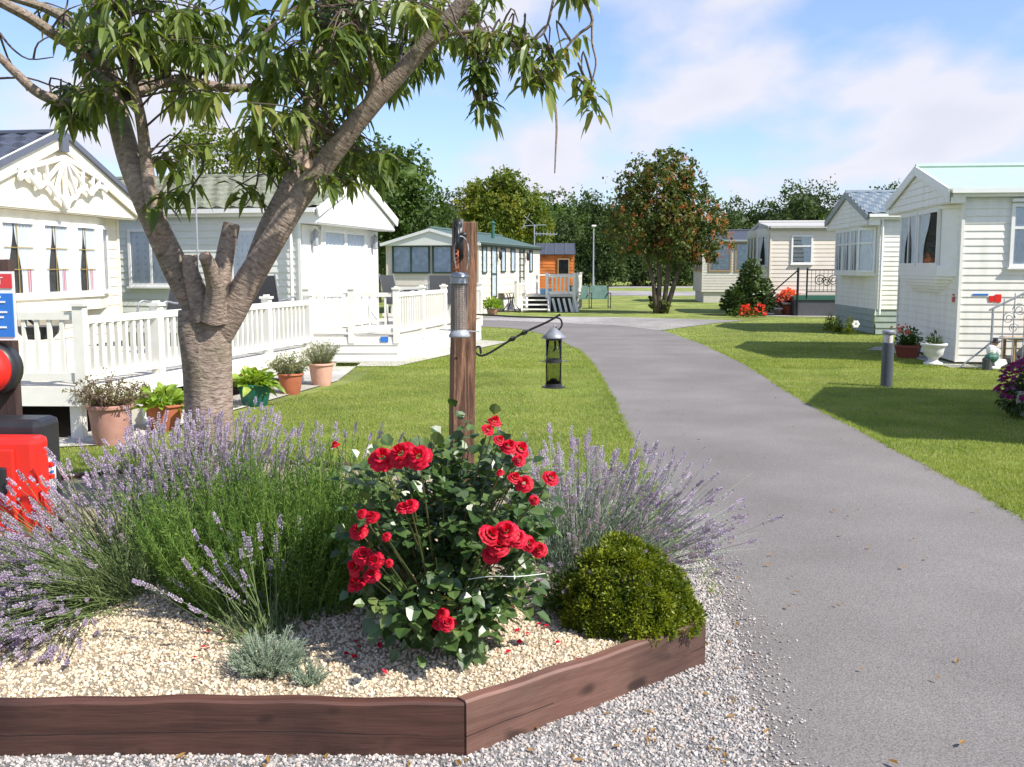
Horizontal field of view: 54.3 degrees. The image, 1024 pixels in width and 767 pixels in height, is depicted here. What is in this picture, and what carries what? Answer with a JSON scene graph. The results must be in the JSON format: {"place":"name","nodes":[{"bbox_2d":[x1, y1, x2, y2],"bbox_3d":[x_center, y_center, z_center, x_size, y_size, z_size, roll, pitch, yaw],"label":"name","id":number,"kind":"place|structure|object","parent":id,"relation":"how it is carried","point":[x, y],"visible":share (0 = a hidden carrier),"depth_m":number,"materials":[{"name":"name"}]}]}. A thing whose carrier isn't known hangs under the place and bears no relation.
{"place":"outdoors","nodes":[
{"label":"outdoors","id":0,"kind":"place"},
{"bbox_2d":[22,375,278,436],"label":"bare soil","id":1,"kind":"structure","parent":0,"point":[61,414],"depth_m":11.03,"materials":[{"name":"soil"}]},
{"bbox_2d":[59,363,358,445],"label":"slab path","id":2,"kind":"structure","parent":0,"point":[337,375],"depth_m":12.24,"materials":[{"name":"concrete"}]},
{"bbox_2d":[62,367,156,445],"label":"potted plant","id":3,"kind":"object","parent":2,"relation":"on","point":[109,419],"visible":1,"depth_m":8.99,"materials":[{"name":"orange plant"}]},
{"bbox_2d":[131,382,183,430],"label":"potted plant","id":4,"kind":"object","parent":2,"relation":"on","point":[172,401],"visible":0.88,"depth_m":9.84,"materials":[{"name":"green plant"}]},
{"bbox_2d":[17,292,313,437],"bbox_3d":[-5.524,-0.397,11.697,5.491,1.308,5.070,0,7,0],"label":"decking","id":5,"kind":"object","parent":2,"relation":"on","point":[51,372],"visible":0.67,"depth_m":10.19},
{"bbox_2d":[18,320,59,339],"bbox_3d":[-4.450,-0.513,9.383,0.380,0.209,0.380,0,7,0],"label":"hanging bowl","id":6,"kind":"object","parent":5,"relation":"on","point":[30,331],"visible":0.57,"depth_m":9.26,"materials":[{"name":"black plastic"}]},
{"bbox_2d":[136,289,180,347],"bbox_3d":[-4.526,-0.920,13.116,0.528,1.024,0.596,5,8,35],"label":"garden chair","id":7,"kind":"object","parent":5,"relation":"on","point":[172,303],"visible":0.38,"depth_m":13.29,"materials":[{"name":"grey"}]},
{"bbox_2d":[253,274,296,330],"bbox_3d":[-3.565,-1.118,14.829,0.528,1.024,0.596,2,7,20],"label":"garden chair","id":8,"kind":"object","parent":5,"relation":"on","point":[269,286],"visible":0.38,"depth_m":14.53,"materials":[{"name":"grey"}]},
{"bbox_2d":[232,365,286,406],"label":"potted plant","id":9,"kind":"object","parent":2,"relation":"on","point":[252,383],"visible":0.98,"depth_m":11.58,"materials":[{"name":"green plant"}]},
{"bbox_2d":[265,350,315,394],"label":"potted plant","id":10,"kind":"object","parent":2,"relation":"on","point":[290,377],"visible":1,"depth_m":12.66,"materials":[{"name":"orange plant"}]},
{"bbox_2d":[297,339,342,385],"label":"potted plant","id":11,"kind":"object","parent":2,"relation":"on","point":[321,370],"visible":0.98,"depth_m":13.60,"materials":[{"name":"orange plant"}]},
{"bbox_2d":[0,463,656,697],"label":"gravel bed","id":12,"kind":"object","parent":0,"point":[82,483],"visible":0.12,"depth_m":3.70,"materials":[{"name":"gravel"}]},
{"bbox_2d":[0,259,63,563],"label":"fire point","id":13,"kind":"structure","parent":12,"relation":"on","point":[25,440],"depth_m":4.88,"materials":[{"name":"red plastic"}]},
{"bbox_2d":[0,449,18,547],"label":"door panel","id":14,"kind":"structure","parent":13,"relation":"in","point":[7,458],"depth_m":4.71,"materials":[{"name":"red plastic"}]},
{"bbox_2d":[0,434,51,563],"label":"cabinet door","id":15,"kind":"structure","parent":13,"relation":"in","point":[31,458],"depth_m":4.73,"materials":[{"name":"red plastic"}]},
{"bbox_2d":[0,541,100,667],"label":"lavender bush","id":16,"kind":"object","parent":12,"relation":"on","point":[50,648],"visible":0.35,"depth_m":3.79,"materials":[{"name":"plant"}]},
{"bbox_2d":[0,410,262,661],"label":"lavender bush","id":17,"kind":"object","parent":12,"relation":"on","point":[102,575],"visible":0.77,"depth_m":4.16,"materials":[{"name":"plant"}]},
{"bbox_2d":[44,397,338,557],"bbox_3d":[-1.516,0.504,4.920,1.317,0.820,1.237,0,7,0],"label":"lavender bush","id":18,"kind":"object","parent":12,"relation":"on","point":[185,446],"visible":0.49,"depth_m":4.75,"materials":[{"name":"plant"}]},
{"bbox_2d":[131,511,308,645],"bbox_3d":[-1.135,0.765,3.922,0.667,0.516,0.497,-2,7,-18],"label":"lavender bush","id":19,"kind":"object","parent":12,"relation":"on","point":[263,620],"visible":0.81,"depth_m":3.88,"materials":[{"name":"plant"}]},
{"bbox_2d":[106,424,426,623],"bbox_3d":[-1.019,0.556,4.325,1.354,0.767,1.060,0,7,0],"label":"rosemary bush","id":20,"kind":"object","parent":12,"relation":"on","point":[323,573],"visible":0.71,"depth_m":4.09,"materials":[{"name":"plant"}]},
{"bbox_2d":[223,624,311,677],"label":"silver tuft","id":21,"kind":"object","parent":12,"relation":"on","point":[251,661],"visible":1,"depth_m":3.52,"materials":[{"name":"green plant"}]},
{"bbox_2d":[0,0,612,499],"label":"cherry tree","id":22,"kind":"object","parent":12,"relation":"on","point":[346,40],"visible":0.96,"depth_m":5.22,"materials":[{"name":"green plant"}]},
{"bbox_2d":[287,656,331,686],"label":"silver tuft","id":23,"kind":"object","parent":12,"relation":"on","point":[309,678],"visible":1,"depth_m":3.46,"materials":[{"name":"green plant"}]},
{"bbox_2d":[243,433,409,554],"bbox_3d":[-0.842,0.557,4.671,0.769,0.686,0.629,0,7,0],"label":"rosemary bush","id":24,"kind":"object","parent":12,"relation":"on","point":[331,456],"visible":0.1,"depth_m":4.60,"materials":[{"name":"plant"}]},
{"bbox_2d":[247,420,412,500],"bbox_3d":[-0.993,0.511,5.376,0.909,0.677,0.844,0,7,0],"label":"lavender bush","id":25,"kind":"object","parent":12,"relation":"on","point":[344,435],"visible":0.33,"depth_m":5.42,"materials":[{"name":"plant"}]},
{"bbox_2d":[193,578,579,673],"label":"fallen petals","id":26,"kind":"object","parent":12,"relation":"on","point":[379,644],"visible":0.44,"depth_m":3.79,"materials":[{"name":"plant"}]},
{"bbox_2d":[325,399,565,670],"bbox_3d":[-0.264,0.588,3.742,0.948,1.064,0.882,0,7,0],"label":"rose bush","id":27,"kind":"object","parent":12,"relation":"on","point":[470,532],"visible":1,"depth_m":3.59,"materials":[{"name":"green plant"}]},
{"bbox_2d":[449,222,477,484],"bbox_3d":[-0.269,0.065,5.358,0.156,1.842,0.130,-2,7,-14],"label":"wooden post","id":28,"kind":"object","parent":12,"relation":"on","point":[462,369],"visible":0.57,"depth_m":5.28,"materials":[{"name":"wood"}]},
{"bbox_2d":[453,219,466,271],"bbox_3d":[-0.269,-0.705,5.146,0.074,0.287,0.111,0,7,0],"label":"hook bracket","id":29,"kind":"object","parent":28,"relation":"attached to","point":[458,233],"visible":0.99,"depth_m":5.15,"materials":[{"name":"black metal"}]},
{"bbox_2d":[439,236,479,337],"bbox_3d":[-0.271,-0.499,5.130,0.183,0.520,0.113,3,7,21],"label":"bird feeder","id":30,"kind":"object","parent":29,"relation":"hanging from","point":[459,307],"visible":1,"depth_m":5.11,"materials":[{"name":"metal"}]},
{"bbox_2d":[476,314,562,356],"bbox_3d":[0.031,-0.273,5.475,0.495,0.274,0.030,0,7,0],"label":"feeder arm","id":31,"kind":"object","parent":28,"relation":"attached to","point":[523,332],"visible":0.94,"depth_m":5.47},
{"bbox_2d":[539,325,567,388],"bbox_3d":[0.228,-0.150,5.469,0.135,0.345,0.135,-5,8,-37],"label":"bird feeder","id":32,"kind":"object","parent":31,"relation":"hanging from","point":[553,333],"visible":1,"depth_m":5.45,"materials":[{"name":"metal"}]},
{"bbox_2d":[534,565,589,618],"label":"plant","id":33,"kind":"object","parent":12,"relation":"on","point":[555,600],"visible":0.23,"depth_m":4.17,"materials":[{"name":"green plant"}]},
{"bbox_2d":[480,423,783,593],"bbox_3d":[0.537,0.555,4.778,1.456,0.767,1.671,-3,7,-25],"label":"lavender bush","id":34,"kind":"object","parent":12,"relation":"on","point":[590,528],"visible":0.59,"depth_m":4.53,"materials":[{"name":"purple plant"}]},
{"bbox_2d":[557,530,708,647],"bbox_3d":[0.487,0.809,4.045,0.611,0.428,0.548,0,7,0],"label":"mound shrub","id":35,"kind":"object","parent":12,"relation":"on","point":[619,598],"visible":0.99,"depth_m":3.91,"materials":[{"name":"green plant"}]},
{"bbox_2d":[0,549,767,766],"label":"gravel margin","id":36,"kind":"object","parent":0,"point":[71,759],"visible":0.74,"depth_m":3.36,"materials":[{"name":"gravel"}]},
{"bbox_2d":[0,694,464,755],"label":"timber sleeper","id":37,"kind":"object","parent":36,"relation":"on","point":[201,724],"visible":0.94,"depth_m":3.27,"materials":[{"name":"wood"}]},
{"bbox_2d":[457,618,705,755],"bbox_3d":[0.301,1.088,3.663,1.207,0.199,0.063,-5,9,-39],"label":"timber sleeper","id":38,"kind":"object","parent":36,"relation":"on","point":[511,709],"visible":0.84,"depth_m":3.56,"materials":[{"name":"wood"}]},
{"bbox_2d":[0,0,1023,218],"label":"sky","id":39,"kind":"structure","parent":0,"point":[763,94],"materials":[{"name":"blue"}]},
{"bbox_2d":[59,279,1023,597],"bbox_3d":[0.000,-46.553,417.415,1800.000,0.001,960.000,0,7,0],"label":"lawn","id":40,"kind":"structure","parent":0,"point":[680,307],"depth_m":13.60,"materials":[{"name":"green plant"}]},
{"bbox_2d":[0,129,137,350],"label":"static caravan","id":41,"kind":"object","parent":40,"relation":"on","point":[66,206],"visible":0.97,"depth_m":13.87,"materials":[{"name":"white plastic"}]},
{"bbox_2d":[0,218,39,297],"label":"window","id":42,"kind":"structure","parent":41,"relation":"in","point":[18,239],"depth_m":13.19,"materials":[{"name":"white plastic"}]},
{"bbox_2d":[40,221,72,295],"bbox_3d":[-6.357,-1.738,13.925,0.055,1.020,0.660,1,7,8],"label":"window","id":43,"kind":"structure","parent":41,"relation":"in","point":[55,236],"depth_m":13.95,"materials":[{"name":"white plastic"}]},
{"bbox_2d":[73,223,99,294],"bbox_3d":[-6.254,-1.822,14.658,0.055,1.020,0.570,1,7,8],"label":"window","id":44,"kind":"structure","parent":41,"relation":"in","point":[85,235],"depth_m":14.69,"materials":[{"name":"white plastic"}]},
{"bbox_2d":[99,225,110,293],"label":"window","id":45,"kind":"structure","parent":41,"relation":"in","point":[103,230],"depth_m":15.30,"materials":[{"name":"white plastic"}]},
{"bbox_2d":[166,114,339,174],"bbox_3d":[-7.096,-4.602,28.186,5.276,6.082,2.876,0,7,0],"label":"leafy tree","id":46,"kind":"object","parent":40,"relation":"on","point":[189,137],"visible":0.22,"depth_m":27.50,"materials":[{"name":"green plant"}]},
{"bbox_2d":[114,171,397,346],"bbox_3d":[-7.951,-2.417,20.028,10.538,3.410,4.115,1,7,13],"label":"static caravan","id":47,"kind":"object","parent":40,"relation":"on","point":[327,248],"visible":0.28,"depth_m":17.85,"materials":[{"name":"white"}]},
{"bbox_2d":[127,228,173,288],"bbox_3d":[-6.420,-2.221,17.746,0.960,1.055,0.085,1,7,13],"label":"window","id":48,"kind":"structure","parent":47,"relation":"in","point":[132,247],"depth_m":17.80,"materials":[{"name":"white glass"}]},
{"bbox_2d":[231,227,256,281],"bbox_3d":[-4.616,-2.174,17.337,0.680,1.055,0.085,1,7,13],"label":"window","id":49,"kind":"structure","parent":47,"relation":"in","point":[242,231],"depth_m":17.35,"materials":[{"name":"white glass"}]},
{"bbox_2d":[324,229,347,327],"bbox_3d":[-3.278,-1.931,18.481,0.055,1.800,1.020,1,7,13],"label":"french door","id":50,"kind":"structure","parent":47,"relation":"in","point":[335,262],"depth_m":18.53,"materials":[{"name":"white plastic"}]},
{"bbox_2d":[346,231,366,324],"bbox_3d":[-3.053,-2.046,19.481,0.055,1.800,1.020,1,7,13],"label":"french door","id":51,"kind":"structure","parent":47,"relation":"in","point":[355,241],"depth_m":19.59,"materials":[{"name":"white plastic"}]},
{"bbox_2d":[289,282,482,361],"bbox_3d":[-2.217,-1.327,19.709,2.387,1.278,5.923,1,7,8],"label":"decking","id":52,"kind":"object","parent":40,"relation":"on","point":[415,334],"visible":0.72,"depth_m":17.14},
{"bbox_2d":[379,274,417,323],"bbox_3d":[-2.283,-1.697,20.111,0.596,1.024,0.528,-5,9,-40],"label":"garden chair","id":53,"kind":"object","parent":52,"relation":"on","point":[388,282],"visible":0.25,"depth_m":19.97,"materials":[{"name":"grey"}]},
{"bbox_2d":[428,274,450,323],"bbox_3d":[-1.443,-1.684,19.997,0.528,1.024,0.596,-1,7,-10],"label":"garden chair","id":54,"kind":"object","parent":52,"relation":"on","point":[435,282],"visible":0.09,"depth_m":19.70,"materials":[{"name":"grey"}]},
{"bbox_2d":[320,131,454,302],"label":"leafy tree","id":55,"kind":"object","parent":40,"relation":"on","point":[411,208],"visible":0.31,"depth_m":45.70,"materials":[{"name":"green plant"}]},
{"bbox_2d":[336,340,505,365],"bbox_3d":[-1.650,-0.623,19.239,1.403,0.001,6.457,2,7,18],"label":"slab edge","id":56,"kind":"object","parent":40,"relation":"on","point":[478,342],"visible":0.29,"depth_m":17.87,"materials":[{"name":"concrete"}]},
{"bbox_2d":[430,186,467,222],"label":"tree","id":57,"kind":"object","parent":40,"relation":"on","point":[454,205],"visible":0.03,"depth_m":117.35,"materials":[{"name":"green plant"}]},
{"bbox_2d":[379,221,543,313],"bbox_3d":[-1.645,-4.635,38.992,3.765,3.470,9.268,2,7,15],"label":"static caravan","id":58,"kind":"object","parent":40,"relation":"on","point":[415,259],"visible":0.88,"depth_m":35.17,"materials":[{"name":"beige"}]},
{"bbox_2d":[392,246,429,273],"bbox_3d":[-3.533,-4.343,34.935,1.400,0.980,0.055,2,7,15],"label":"window","id":59,"kind":"structure","parent":58,"relation":"in","point":[405,259],"depth_m":34.93,"materials":[{"name":"blue glass"}]},
{"bbox_2d":[432,246,451,273],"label":"window","id":60,"kind":"structure","parent":58,"relation":"in","point":[441,255],"depth_m":34.65,"materials":[{"name":"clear glass"}]},
{"bbox_2d":[491,247,496,297],"bbox_3d":[-0.653,-4.072,36.164,0.055,1.900,0.700,2,7,15],"label":"door","id":61,"kind":"structure","parent":58,"relation":"in","point":[493,273],"depth_m":36.17,"materials":[{"name":"white glass"}]},
{"bbox_2d":[483,296,504,314],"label":"potted plant","id":62,"kind":"object","parent":40,"relation":"on","point":[492,305],"visible":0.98,"depth_m":34.73,"materials":[{"name":"green plant"}]},
{"bbox_2d":[450,164,555,245],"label":"yellowing tree","id":63,"kind":"object","parent":40,"relation":"on","point":[507,202],"visible":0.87,"depth_m":60.33,"materials":[{"name":"green plant"}]},
{"bbox_2d":[514,272,581,312],"bbox_3d":[1.439,-3.493,38.104,2.330,1.489,4.384,1,7,6],"label":"decking","id":64,"kind":"object","parent":40,"relation":"on","point":[556,301],"visible":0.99,"depth_m":36.97,"materials":[{"name":"wood"}]},
{"bbox_2d":[536,243,575,290],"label":"wooden hut","id":65,"kind":"object","parent":40,"relation":"on","point":[556,258],"visible":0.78,"depth_m":45.91,"materials":[{"name":"orange wood"}]},
{"bbox_2d":[541,186,591,247],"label":"tree","id":66,"kind":"object","parent":40,"relation":"on","point":[560,210],"visible":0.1,"depth_m":115.53,"materials":[{"name":"green plant"}]},
{"bbox_2d":[545,209,590,284],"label":"hedge tree","id":67,"kind":"object","parent":40,"relation":"on","point":[565,231],"visible":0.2,"depth_m":88.53,"materials":[{"name":"green plant"}]},
{"bbox_2d":[563,185,613,279],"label":"tree","id":68,"kind":"object","parent":40,"relation":"on","point":[594,208],"visible":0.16,"depth_m":117.16,"materials":[{"name":"green plant"}]},
{"bbox_2d":[570,285,610,308],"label":"garden bench","id":69,"kind":"object","parent":40,"relation":"on","point":[598,291],"visible":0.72,"depth_m":40.03,"materials":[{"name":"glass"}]},
{"bbox_2d":[574,214,638,286],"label":"hedge tree","id":70,"kind":"object","parent":40,"relation":"on","point":[605,270],"visible":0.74,"depth_m":86.64,"materials":[{"name":"green plant"}]},
{"bbox_2d":[593,196,652,281],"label":"tree","id":71,"kind":"object","parent":40,"relation":"on","point":[612,208],"visible":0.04,"depth_m":117.22,"materials":[{"name":"green plant"}]},
{"bbox_2d":[613,224,673,285],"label":"hedge tree","id":72,"kind":"object","parent":40,"relation":"on","point":[641,275],"visible":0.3,"depth_m":88.55,"materials":[{"name":"green plant"}]},
{"bbox_2d":[594,144,735,313],"bbox_3d":[5.442,-5.387,35.334,5.031,6.062,3.468,0,7,0],"label":"rowan tree","id":73,"kind":"object","parent":40,"relation":"on","point":[664,220],"visible":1,"depth_m":34.77,"materials":[{"name":"green plant"}]},
{"bbox_2d":[656,216,692,285],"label":"hedge tree","id":74,"kind":"object","parent":40,"relation":"on","point":[686,275],"visible":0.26,"depth_m":90.59,"materials":[{"name":"green plant"}]},
{"bbox_2d":[693,229,749,302],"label":"static caravan","id":75,"kind":"object","parent":40,"relation":"on","point":[712,283],"visible":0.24,"depth_m":46.68,"materials":[{"name":"beige"}]},
{"bbox_2d":[709,243,731,271],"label":"window","id":76,"kind":"structure","parent":75,"relation":"in","point":[726,258],"depth_m":46.57,"materials":[{"name":"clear glass"}]},
{"bbox_2d":[735,243,746,271],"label":"window","id":77,"kind":"structure","parent":75,"relation":"in","point":[741,245],"depth_m":46.48,"materials":[{"name":"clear glass"}]},
{"bbox_2d":[707,192,763,228],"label":"tree","id":78,"kind":"object","parent":40,"relation":"on","point":[738,219],"visible":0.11,"depth_m":125.38,"materials":[{"name":"green plant"}]},
{"bbox_2d":[726,303,767,316],"bbox_3d":[7.748,-2.400,32.814,1.358,0.510,0.676,0,7,0],"label":"flower patch","id":79,"kind":"object","parent":40,"relation":"on","point":[742,311],"visible":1,"depth_m":32.76,"materials":[{"name":"red plant"}]},
{"bbox_2d":[718,257,777,315],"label":"shrub","id":80,"kind":"object","parent":40,"relation":"on","point":[752,287],"visible":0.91,"depth_m":33.90,"materials":[{"name":"green plant"}]},
{"bbox_2d":[749,173,841,228],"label":"tree","id":81,"kind":"object","parent":40,"relation":"on","point":[801,205],"visible":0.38,"depth_m":122.27,"materials":[{"name":"green plant"}]},
{"bbox_2d":[763,268,835,315],"bbox_3d":[10.073,-3.120,33.932,3.167,1.620,1.065,0,7,4],"label":"entrance stair","id":82,"kind":"object","parent":40,"relation":"on","point":[812,305],"visible":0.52,"depth_m":33.49,"materials":[{"name":"grey"}]},
{"bbox_2d":[766,314,834,316],"bbox_3d":[9.997,-2.393,34.577,2.289,0.001,2.956,2,7,17],"label":"caravan pad","id":83,"kind":"object","parent":40,"relation":"on","point":[791,315],"visible":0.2,"depth_m":33.79,"materials":[{"name":"concrete"}]},
{"bbox_2d":[775,287,800,314],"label":"potted plant","id":84,"kind":"object","parent":83,"relation":"on","point":[785,310],"visible":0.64,"depth_m":34.30,"materials":[{"name":"red plant"}]},
{"bbox_2d":[747,220,875,314],"bbox_3d":[13.362,-4.191,35.839,9.460,3.310,3.915,0,7,3],"label":"static caravan","id":85,"kind":"object","parent":40,"relation":"on","point":[783,250],"visible":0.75,"depth_m":34.30,"materials":[{"name":"beige"}]},
{"bbox_2d":[756,235,769,266],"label":"window","id":86,"kind":"structure","parent":85,"relation":"in","point":[763,241],"depth_m":34.73,"materials":[{"name":"glass"}]},
{"bbox_2d":[790,235,812,264],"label":"window","id":87,"kind":"structure","parent":85,"relation":"in","point":[810,255],"depth_m":34.20,"materials":[{"name":"white plastic"}]},
{"bbox_2d":[824,190,900,333],"bbox_3d":[13.488,-3.140,25.426,9.968,3.570,4.065,0,7,3],"label":"static caravan","id":88,"kind":"object","parent":40,"relation":"on","point":[864,225],"visible":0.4,"depth_m":24.50,"materials":[{"name":"white"}]},
{"bbox_2d":[834,231,842,271],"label":"window","id":89,"kind":"structure","parent":88,"relation":"in","point":[839,234],"depth_m":26.43,"materials":[{"name":"white plastic"}]},
{"bbox_2d":[841,229,850,271],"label":"window","id":90,"kind":"structure","parent":88,"relation":"in","point":[846,233],"depth_m":25.73,"materials":[{"name":"white plastic"}]},
{"bbox_2d":[849,228,857,271],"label":"window","id":91,"kind":"structure","parent":88,"relation":"in","point":[854,232],"depth_m":25.01,"materials":[{"name":"white plastic"}]},
{"bbox_2d":[857,227,876,272],"bbox_3d":[8.639,-3.245,24.288,0.055,1.080,0.600,-3,7,-23],"label":"window","id":92,"kind":"structure","parent":88,"relation":"in","point":[867,237],"depth_m":24.29,"materials":[{"name":"glass"}]},
{"bbox_2d":[880,330,894,387],"bbox_3d":[5.086,-0.339,13.519,0.168,0.775,0.168,0,7,0],"label":"bollard light","id":93,"kind":"object","parent":40,"relation":"on","point":[887,361],"visible":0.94,"depth_m":13.46,"materials":[{"name":"grey metal"}]},
{"bbox_2d":[890,323,923,358],"bbox_3d":[7.096,-0.773,17.942,0.605,0.623,0.666,4,8,30],"label":"planter trough","id":94,"kind":"object","parent":40,"relation":"on","point":[906,346],"visible":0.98,"depth_m":17.85,"materials":[{"name":"red plastic"}]},
{"bbox_2d":[920,330,947,365],"bbox_3d":[7.017,-0.607,16.633,0.451,0.593,0.430,0,7,0],"label":"stone urn","id":95,"kind":"object","parent":40,"relation":"on","point":[933,350],"visible":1,"depth_m":16.55,"materials":[{"name":"white stone"}]},
{"bbox_2d":[868,347,1011,366],"bbox_3d":[9.460,-0.506,18.226,5.080,0.001,4.272,0,7,0],"label":"caravan pad","id":96,"kind":"object","parent":40,"relation":"on","point":[922,357],"visible":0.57,"depth_m":16.92,"materials":[{"name":"concrete"}]},
{"bbox_2d":[885,162,1023,361],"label":"static caravan","id":97,"kind":"object","parent":40,"relation":"on","point":[961,263],"visible":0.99,"depth_m":16.66,"materials":[{"name":"white"}]},
{"bbox_2d":[899,212,917,265],"bbox_3d":[7.518,-2.713,18.890,0.055,0.980,1.100,1,7,7],"label":"window","id":98,"kind":"structure","parent":97,"relation":"in","point":[909,222],"depth_m":18.89,"materials":[{"name":"white plastic"}]},
{"bbox_2d":[916,208,941,265],"bbox_3d":[7.371,-2.573,17.671,0.055,0.980,1.230,1,7,7],"label":"window","id":99,"kind":"structure","parent":97,"relation":"in","point":[929,221],"depth_m":17.68,"materials":[{"name":"glass"}]},
{"bbox_2d":[1006,203,1023,268],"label":"window","id":100,"kind":"structure","parent":97,"relation":"in","point":[1016,210],"depth_m":16.30,"materials":[{"name":"white plastic"}]},
{"bbox_2d":[959,293,1023,367],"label":"entrance stair","id":101,"kind":"object","parent":40,"relation":"on","point":[992,326],"visible":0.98,"depth_m":15.81,"materials":[{"name":"grey metal"}]},
{"bbox_2d":[982,338,1006,370],"bbox_3d":[7.631,-0.467,15.779,0.410,0.510,0.180,-2,7,-20],"label":"garden ornament","id":102,"kind":"object","parent":40,"relation":"on","point":[991,360],"visible":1,"depth_m":15.72,"materials":[{"name":"grey"}]},
{"bbox_2d":[993,356,1023,419],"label":"flower planter","id":103,"kind":"object","parent":40,"relation":"on","point":[1015,387],"visible":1,"depth_m":10.69,"materials":[{"name":"plant"}]},
{"bbox_2d":[388,316,742,329],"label":"cross path","id":104,"kind":"structure","parent":0,"point":[643,321],"depth_m":30.05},
{"bbox_2d":[588,291,694,295],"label":"road","id":105,"kind":"structure","parent":0,"point":[635,293],"depth_m":63.48,"materials":[{"name":"asphalt"}]},
{"bbox_2d":[481,320,1023,766],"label":"drive","id":106,"kind":"structure","parent":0,"point":[912,628],"depth_m":5.39,"materials":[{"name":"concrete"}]},
{"bbox_2d":[0,443,969,766],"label":"stone chippings","id":107,"kind":"object","parent":106,"relation":"on","point":[738,709],"visible":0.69,"depth_m":3.42,"materials":[{"name":"gravel"}]},
{"bbox_2d":[174,363,978,766],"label":"fallen leaves","id":108,"kind":"object","parent":106,"relation":"on","point":[646,711],"visible":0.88,"depth_m":3.36,"materials":[{"name":"brown plant"}]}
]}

